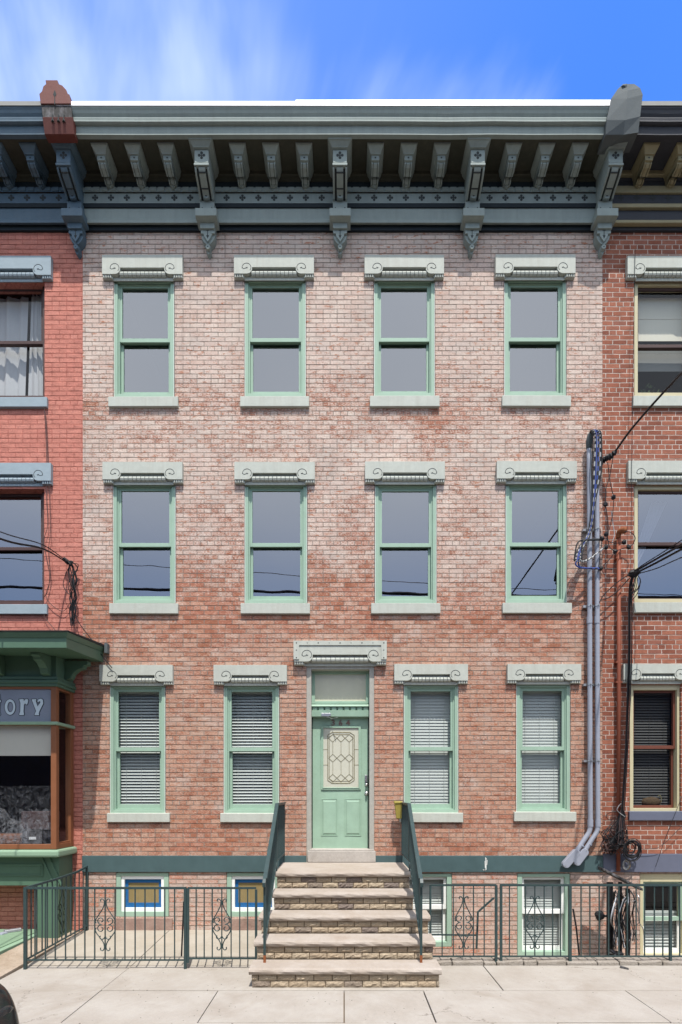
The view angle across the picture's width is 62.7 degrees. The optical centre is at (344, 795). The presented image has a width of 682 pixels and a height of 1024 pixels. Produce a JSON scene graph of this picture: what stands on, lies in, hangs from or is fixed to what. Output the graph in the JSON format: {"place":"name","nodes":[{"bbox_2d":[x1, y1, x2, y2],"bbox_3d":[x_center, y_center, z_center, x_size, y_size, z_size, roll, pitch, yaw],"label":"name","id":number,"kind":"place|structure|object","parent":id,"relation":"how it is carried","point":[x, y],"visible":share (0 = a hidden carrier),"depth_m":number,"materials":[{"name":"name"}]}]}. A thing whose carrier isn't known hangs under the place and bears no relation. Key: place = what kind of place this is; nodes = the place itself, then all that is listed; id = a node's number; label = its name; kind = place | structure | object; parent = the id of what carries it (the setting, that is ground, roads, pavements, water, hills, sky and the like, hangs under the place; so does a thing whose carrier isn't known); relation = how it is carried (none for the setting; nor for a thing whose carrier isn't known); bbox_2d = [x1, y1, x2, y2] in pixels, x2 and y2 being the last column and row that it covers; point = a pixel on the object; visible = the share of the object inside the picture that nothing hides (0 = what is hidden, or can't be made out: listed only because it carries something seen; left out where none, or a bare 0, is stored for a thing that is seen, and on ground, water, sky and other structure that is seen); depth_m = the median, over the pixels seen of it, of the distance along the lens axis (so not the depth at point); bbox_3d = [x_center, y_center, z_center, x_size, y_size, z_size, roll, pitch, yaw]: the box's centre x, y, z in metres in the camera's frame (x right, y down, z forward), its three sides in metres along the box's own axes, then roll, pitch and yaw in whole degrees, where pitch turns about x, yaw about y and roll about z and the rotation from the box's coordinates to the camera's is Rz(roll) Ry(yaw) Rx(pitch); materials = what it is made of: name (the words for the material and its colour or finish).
{"place":"outdoors","nodes":[
{"label":"outdoors","id":0,"kind":"place"},
{"bbox_2d":[0,984,19,1023],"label":"parked car","id":1,"kind":"object","parent":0,"point":[8,1013],"visible":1,"depth_m":4.16,"materials":[{"name":"black paint"}]},
{"bbox_2d":[0,928,21,934],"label":"grey clamp","id":2,"kind":"object","parent":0,"point":[6,931],"visible":1,"depth_m":8.73,"materials":[{"name":"plastic"}]},
{"bbox_2d":[0,930,78,979],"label":"rough concrete strip","id":3,"kind":"object","parent":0,"point":[11,961],"visible":0.27,"depth_m":7.70,"materials":[{"name":"beige concrete"}]},
{"bbox_2d":[0,929,33,954],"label":"cellar hatch","id":4,"kind":"object","parent":3,"relation":"on","point":[10,941],"visible":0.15,"depth_m":8.33,"materials":[{"name":"green paint"}]},
{"bbox_2d":[0,80,109,937],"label":"painted brick house","id":5,"kind":"structure","parent":3,"relation":"on","point":[44,227],"depth_m":9.00,"materials":[{"name":"brick"}]},
{"bbox_2d":[0,833,21,843],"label":"wrapped parcel","id":6,"kind":"object","parent":5,"relation":"on","point":[10,838],"visible":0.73,"depth_m":8.71,"materials":[{"name":"brown paper"}]},
{"bbox_2d":[0,492,43,603],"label":"window","id":7,"kind":"structure","parent":5,"relation":"in","point":[2,549],"depth_m":9.15,"materials":[{"name":"brown paint"}]},
{"bbox_2d":[0,287,44,396],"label":"window","id":8,"kind":"structure","parent":5,"relation":"in","point":[14,343],"depth_m":9.32,"materials":[{"name":"brown paint"}]},
{"bbox_2d":[22,829,50,843],"bbox_3d":[-4.826,0.612,8.812,0.349,0.277,0.386,0,0,0],"label":"wrapped parcel","id":9,"kind":"object","parent":5,"relation":"on","point":[36,836],"visible":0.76,"depth_m":8.65,"materials":[{"name":"grey paper"}]},
{"bbox_2d":[21,811,59,829],"bbox_3d":[-4.791,0.360,8.832,0.473,0.337,0.386,0,0,0],"label":"wrapped parcel","id":10,"kind":"object","parent":9,"relation":"on","point":[35,820],"visible":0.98,"depth_m":8.68,"materials":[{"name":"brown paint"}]},
{"bbox_2d":[42,407,54,629],"bbox_3d":[-4.723,-4.483,8.955,0.214,3.685,0.010,0,0,0],"label":"thin wire","id":11,"kind":"object","parent":5,"relation":"attached to","point":[47,518],"visible":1,"depth_m":8.95,"materials":[{"name":"brown paint"}]},
{"bbox_2d":[0,531,111,667],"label":"service drop","id":12,"kind":"object","parent":5,"relation":"attached to","point":[72,607],"visible":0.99,"depth_m":8.89,"materials":[{"name":"black rubber"}]},
{"bbox_2d":[46,420,69,610],"bbox_3d":[-4.571,-4.528,8.955,0.407,3.168,0.010,0,0,0],"label":"thin wire","id":13,"kind":"object","parent":5,"relation":"attached to","point":[50,527],"visible":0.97,"depth_m":8.95,"materials":[{"name":"brown paint"}]},
{"bbox_2d":[28,930,261,965],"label":"forecourt paving","id":14,"kind":"structure","parent":0,"point":[169,946],"depth_m":8.03,"materials":[{"name":"concrete"}]},
{"bbox_2d":[0,966,681,1023],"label":"sidewalk","id":15,"kind":"structure","parent":0,"point":[232,995],"depth_m":6.21,"materials":[{"name":"concrete"}]},
{"bbox_2d":[23,866,186,969],"bbox_3d":[-3.086,1.690,8.102,2.104,1.139,1.769,0,0,0],"label":"iron fence","id":16,"kind":"object","parent":15,"relation":"on","point":[85,928],"visible":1,"depth_m":7.23,"materials":[{"name":"black metal"}]},
{"bbox_2d":[187,887,256,962],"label":"iron gate","id":17,"kind":"structure","parent":16,"relation":"attached to","point":[214,918],"depth_m":7.23,"materials":[{"name":"black metal"}]},
{"bbox_2d":[249,862,441,986],"bbox_3d":[0.013,1.665,7.719,2.235,1.190,2.496,0,0,0],"label":"stoop","id":18,"kind":"object","parent":15,"relation":"on","point":[342,924],"visible":0.98,"depth_m":7.16,"materials":[{"name":"stone"}]},
{"bbox_2d":[262,802,285,962],"bbox_3d":[-0.948,1.065,7.806,0.052,1.923,2.287,0,0,0],"label":"stair railing","id":19,"kind":"object","parent":18,"relation":"on","point":[276,850],"visible":0.98,"depth_m":7.42,"materials":[{"name":"green metal"}]},
{"bbox_2d":[401,802,422,962],"bbox_3d":[0.917,1.065,7.806,0.052,1.923,2.287,0,0,0],"label":"stair railing","id":20,"kind":"object","parent":18,"relation":"on","point":[409,850],"visible":0.95,"depth_m":7.46,"materials":[{"name":"green metal"}]},
{"bbox_2d":[394,801,401,818],"bbox_3d":[0.846,0.223,8.799,0.130,0.280,0.120,0,0,0],"label":"hanging pouch","id":21,"kind":"object","parent":20,"relation":"hanging from","point":[398,808],"visible":0.88,"depth_m":8.76,"materials":[{"name":"yellow plastic"}]},
{"bbox_2d":[0,0,681,100],"label":"sky","id":22,"kind":"structure","parent":0,"point":[97,50],"materials":[{"name":"blue"}]},
{"bbox_2d":[344,993,344,1022],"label":"joint soil","id":23,"kind":"structure","parent":0,"point":[344,1007],"depth_m":6.00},
{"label":"areaway floor","id":24,"kind":"structure","parent":0,"visible":0},
{"bbox_2d":[56,100,627,954],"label":"row house","id":25,"kind":"structure","parent":24,"relation":"on","point":[342,388],"depth_m":9.00,"materials":[{"name":"brick"}]},
{"bbox_2d":[110,685,165,812],"bbox_3d":[-3.329,-0.745,9.134,0.894,2.070,0.221,0,0,0],"label":"window","id":26,"kind":"structure","parent":25,"relation":"in","point":[134,787],"depth_m":9.20,"materials":[{"name":"green paint"}]},
{"bbox_2d":[116,872,168,916],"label":"basement window","id":27,"kind":"structure","parent":25,"relation":"in","point":[123,879],"depth_m":9.03,"materials":[{"name":"green paint"}]},
{"bbox_2d":[114,282,174,396],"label":"window","id":28,"kind":"structure","parent":25,"relation":"in","point":[120,343],"depth_m":9.06,"materials":[{"name":"green paint"}]},
{"bbox_2d":[113,485,175,602],"bbox_3d":[-3.221,-4.067,9.108,1.008,1.934,0.169,0,0,0],"label":"window","id":29,"kind":"structure","parent":25,"relation":"in","point":[118,547],"depth_m":9.06,"materials":[{"name":"green paint"}]},
{"bbox_2d":[224,685,279,812],"bbox_3d":[-1.494,-0.745,9.134,0.894,2.070,0.221,0,0,0],"label":"window","id":30,"kind":"structure","parent":25,"relation":"in","point":[244,783],"depth_m":9.20,"materials":[{"name":"green paint"}]},
{"bbox_2d":[227,872,276,916],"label":"basement window","id":31,"kind":"structure","parent":25,"relation":"in","point":[234,879],"depth_m":9.04,"materials":[{"name":"green paint"}]},
{"bbox_2d":[245,281,305,395],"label":"window","id":32,"kind":"structure","parent":25,"relation":"in","point":[250,286],"depth_m":9.06,"materials":[{"name":"green paint"}]},
{"bbox_2d":[245,485,306,602],"bbox_3d":[-1.100,-4.067,9.108,1.008,1.934,0.169,0,0,0],"label":"window","id":33,"kind":"structure","parent":25,"relation":"in","point":[249,489],"depth_m":9.06,"materials":[{"name":"green paint"}]},
{"bbox_2d":[313,713,368,847],"bbox_3d":[-0.057,-0.220,9.134,0.920,2.221,0.232,0,0,0],"label":"front door","id":34,"kind":"structure","parent":25,"relation":"in","point":[340,744],"depth_m":9.19,"materials":[{"name":"green paint"}]},
{"bbox_2d":[374,281,434,395],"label":"window","id":35,"kind":"structure","parent":25,"relation":"in","point":[379,286],"depth_m":9.06,"materials":[{"name":"green paint"}]},
{"bbox_2d":[375,484,436,602],"bbox_3d":[0.993,-4.063,9.108,0.994,1.927,0.169,0,0,0],"label":"window","id":36,"kind":"structure","parent":25,"relation":"in","point":[431,490],"depth_m":9.06,"materials":[{"name":"green paint"}]},
{"bbox_2d":[403,685,457,812],"bbox_3d":[1.401,-0.752,9.134,0.879,2.070,0.221,0,0,0],"label":"window","id":37,"kind":"structure","parent":25,"relation":"in","point":[430,712],"depth_m":9.21,"materials":[{"name":"green paint"}]},
{"bbox_2d":[409,873,451,946],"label":"basement window","id":38,"kind":"structure","parent":25,"relation":"in","point":[428,878],"depth_m":9.11,"materials":[{"name":"green paint"}]},
{"bbox_2d":[504,280,565,394],"bbox_3d":[3.082,-7.385,9.108,1.001,1.891,0.169,0,0,0],"label":"window","id":39,"kind":"structure","parent":25,"relation":"in","point":[559,287],"depth_m":9.06,"materials":[{"name":"green paint"}]},
{"bbox_2d":[505,484,566,602],"bbox_3d":[3.096,-4.074,9.108,0.987,1.934,0.169,0,0,0],"label":"window","id":40,"kind":"structure","parent":25,"relation":"in","point":[561,547],"depth_m":9.06,"materials":[{"name":"green paint"}]},
{"bbox_2d":[516,685,569,811],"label":"window","id":41,"kind":"structure","parent":25,"relation":"in","point":[542,764],"depth_m":9.21,"materials":[{"name":"green paint"}]},
{"bbox_2d":[517,873,569,954],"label":"basement window","id":42,"kind":"structure","parent":25,"relation":"in","point":[522,878],"depth_m":9.12,"materials":[{"name":"green paint"}]},
{"bbox_2d":[561,432,593,867],"bbox_3d":[3.711,-2.311,8.906,0.507,6.914,0.184,0,0,0],"label":"electrical conduit","id":43,"kind":"object","parent":25,"relation":"attached to","point":[570,858],"visible":0.97,"depth_m":8.87,"materials":[{"name":"grey plastic"}]},
{"bbox_2d":[574,429,635,570],"bbox_3d":[4.087,-4.644,8.822,1.029,2.204,0.129,0,0,-6],"label":"service cable bundle","id":44,"kind":"object","parent":43,"relation":"attached to","point":[598,465],"visible":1,"depth_m":8.80,"materials":[{"name":"black rubber"}]},
{"bbox_2d":[573,442,600,865],"bbox_3d":[3.859,-2.289,8.919,0.452,6.795,0.158,0,0,0],"label":"electrical conduit","id":45,"kind":"object","parent":25,"relation":"attached to","point":[582,856],"visible":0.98,"depth_m":8.87,"materials":[{"name":"grey plastic"}]},
{"bbox_2d":[599,372,681,462],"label":"service drop","id":46,"kind":"object","parent":45,"relation":"attached to","point":[609,456],"visible":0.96,"depth_m":8.30,"materials":[{"name":"black rubber"}]},
{"bbox_2d":[432,897,494,948],"bbox_3d":[1.625,1.761,7.750,0.912,0.711,0.024,0,0,0],"label":"areaway handrail","id":47,"kind":"object","parent":24,"relation":"on","point":[482,907],"visible":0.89,"depth_m":7.74,"materials":[{"name":"black metal"}]},
{"bbox_2d":[432,957,681,966],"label":"areaway kerb","id":48,"kind":"structure","parent":24,"relation":"on","point":[559,961],"depth_m":7.40,"materials":[{"name":"stone"}]},
{"bbox_2d":[429,884,497,962],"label":"iron gate","id":49,"kind":"structure","parent":48,"relation":"on","point":[496,922],"depth_m":7.43,"materials":[{"name":"black metal"}]},
{"bbox_2d":[500,884,681,960],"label":"iron fence","id":50,"kind":"object","parent":48,"relation":"on","point":[570,955],"visible":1,"depth_m":7.43,"materials":[{"name":"black metal"}]},
{"bbox_2d":[594,866,643,954],"bbox_3d":[4.203,1.781,8.389,0.803,1.408,0.438,0,0,-11],"label":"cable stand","id":51,"kind":"object","parent":24,"relation":"on","point":[612,940],"visible":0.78,"depth_m":8.41,"materials":[{"name":"black metal"}]},
{"bbox_2d":[597,84,681,954],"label":"red brick house","id":52,"kind":"structure","parent":24,"relation":"on","point":[644,245],"depth_m":9.00,"materials":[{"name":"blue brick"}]},
{"bbox_2d":[614,527,626,870],"bbox_3d":[4.394,-1.521,8.908,0.122,5.453,0.214,0,0,-17],"label":"vent pipe","id":53,"kind":"object","parent":52,"relation":"attached to","point":[618,558],"visible":1,"depth_m":8.90,"materials":[{"name":"metal"}]},
{"bbox_2d":[631,275,634,621],"bbox_3d":[4.596,-5.728,8.910,0.079,5.940,0.008,0,0,0],"label":"thin wire","id":54,"kind":"object","parent":52,"relation":"attached to","point":[632,404],"visible":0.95,"depth_m":8.91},
{"bbox_2d":[599,540,681,832],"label":"cable bundle","id":55,"kind":"object","parent":52,"relation":"attached to","point":[633,573],"visible":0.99,"depth_m":8.85,"materials":[{"name":"black rubber"}]},
{"bbox_2d":[599,804,630,854],"bbox_3d":[4.270,0.536,8.844,0.526,0.827,0.137,0,0,0],"label":"cable tangle","id":56,"kind":"object","parent":55,"relation":"hanging from","point":[616,842],"visible":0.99,"depth_m":8.83,"materials":[{"name":"black rubber"}]},
{"bbox_2d":[622,838,641,861],"bbox_3d":[4.531,0.855,8.820,0.332,0.362,0.135,0,0,0],"label":"cable coil","id":57,"kind":"object","parent":56,"relation":"hanging from","point":[638,845],"visible":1,"depth_m":8.79,"materials":[{"name":"black rubber"}]},
{"bbox_2d":[622,860,630,869],"bbox_3d":[4.484,1.099,8.893,0.142,0.174,0.047,0,0,0],"label":"cable coil","id":58,"kind":"object","parent":57,"relation":"hanging from","point":[626,868],"visible":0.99,"depth_m":8.88,"materials":[{"name":"beige rubber"}]},
{"bbox_2d":[640,383,658,392],"bbox_3d":[5.082,-6.726,9.449,0.395,0.432,0.346,0,0,0],"label":"potted plant","id":59,"kind":"object","parent":52,"relation":"on","point":[644,390],"visible":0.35,"depth_m":9.39,"materials":[{"name":"green plant"}]},
{"bbox_2d":[640,795,661,804],"bbox_3d":[5.062,0.095,9.261,0.349,0.221,0.199,0,0,0],"label":"straw cushion","id":60,"kind":"object","parent":52,"relation":"in","point":[651,801],"visible":0.82,"depth_m":9.19,"materials":[{"name":"brown fabric"}]},
{"bbox_2d":[629,685,679,810],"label":"window","id":61,"kind":"structure","parent":52,"relation":"in","point":[636,690],"depth_m":9.20,"materials":[{"name":"beige paint"}]},
{"bbox_2d":[634,282,681,395],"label":"window","id":62,"kind":"structure","parent":52,"relation":"in","point":[655,319],"depth_m":9.26,"materials":[{"name":"beige paint"}]},
{"bbox_2d":[634,485,681,601],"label":"window","id":63,"kind":"structure","parent":52,"relation":"in","point":[655,511],"depth_m":9.09,"materials":[{"name":"beige paint"}]},
{"bbox_2d":[640,873,681,954],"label":"basement window","id":64,"kind":"structure","parent":52,"relation":"in","point":[644,877],"depth_m":9.09,"materials":[{"name":"beige paint"}]},
{"bbox_2d":[655,797,681,866],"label":"thin wire","id":65,"kind":"object","parent":52,"relation":"attached to","point":[667,832],"visible":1,"depth_m":8.91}
]}

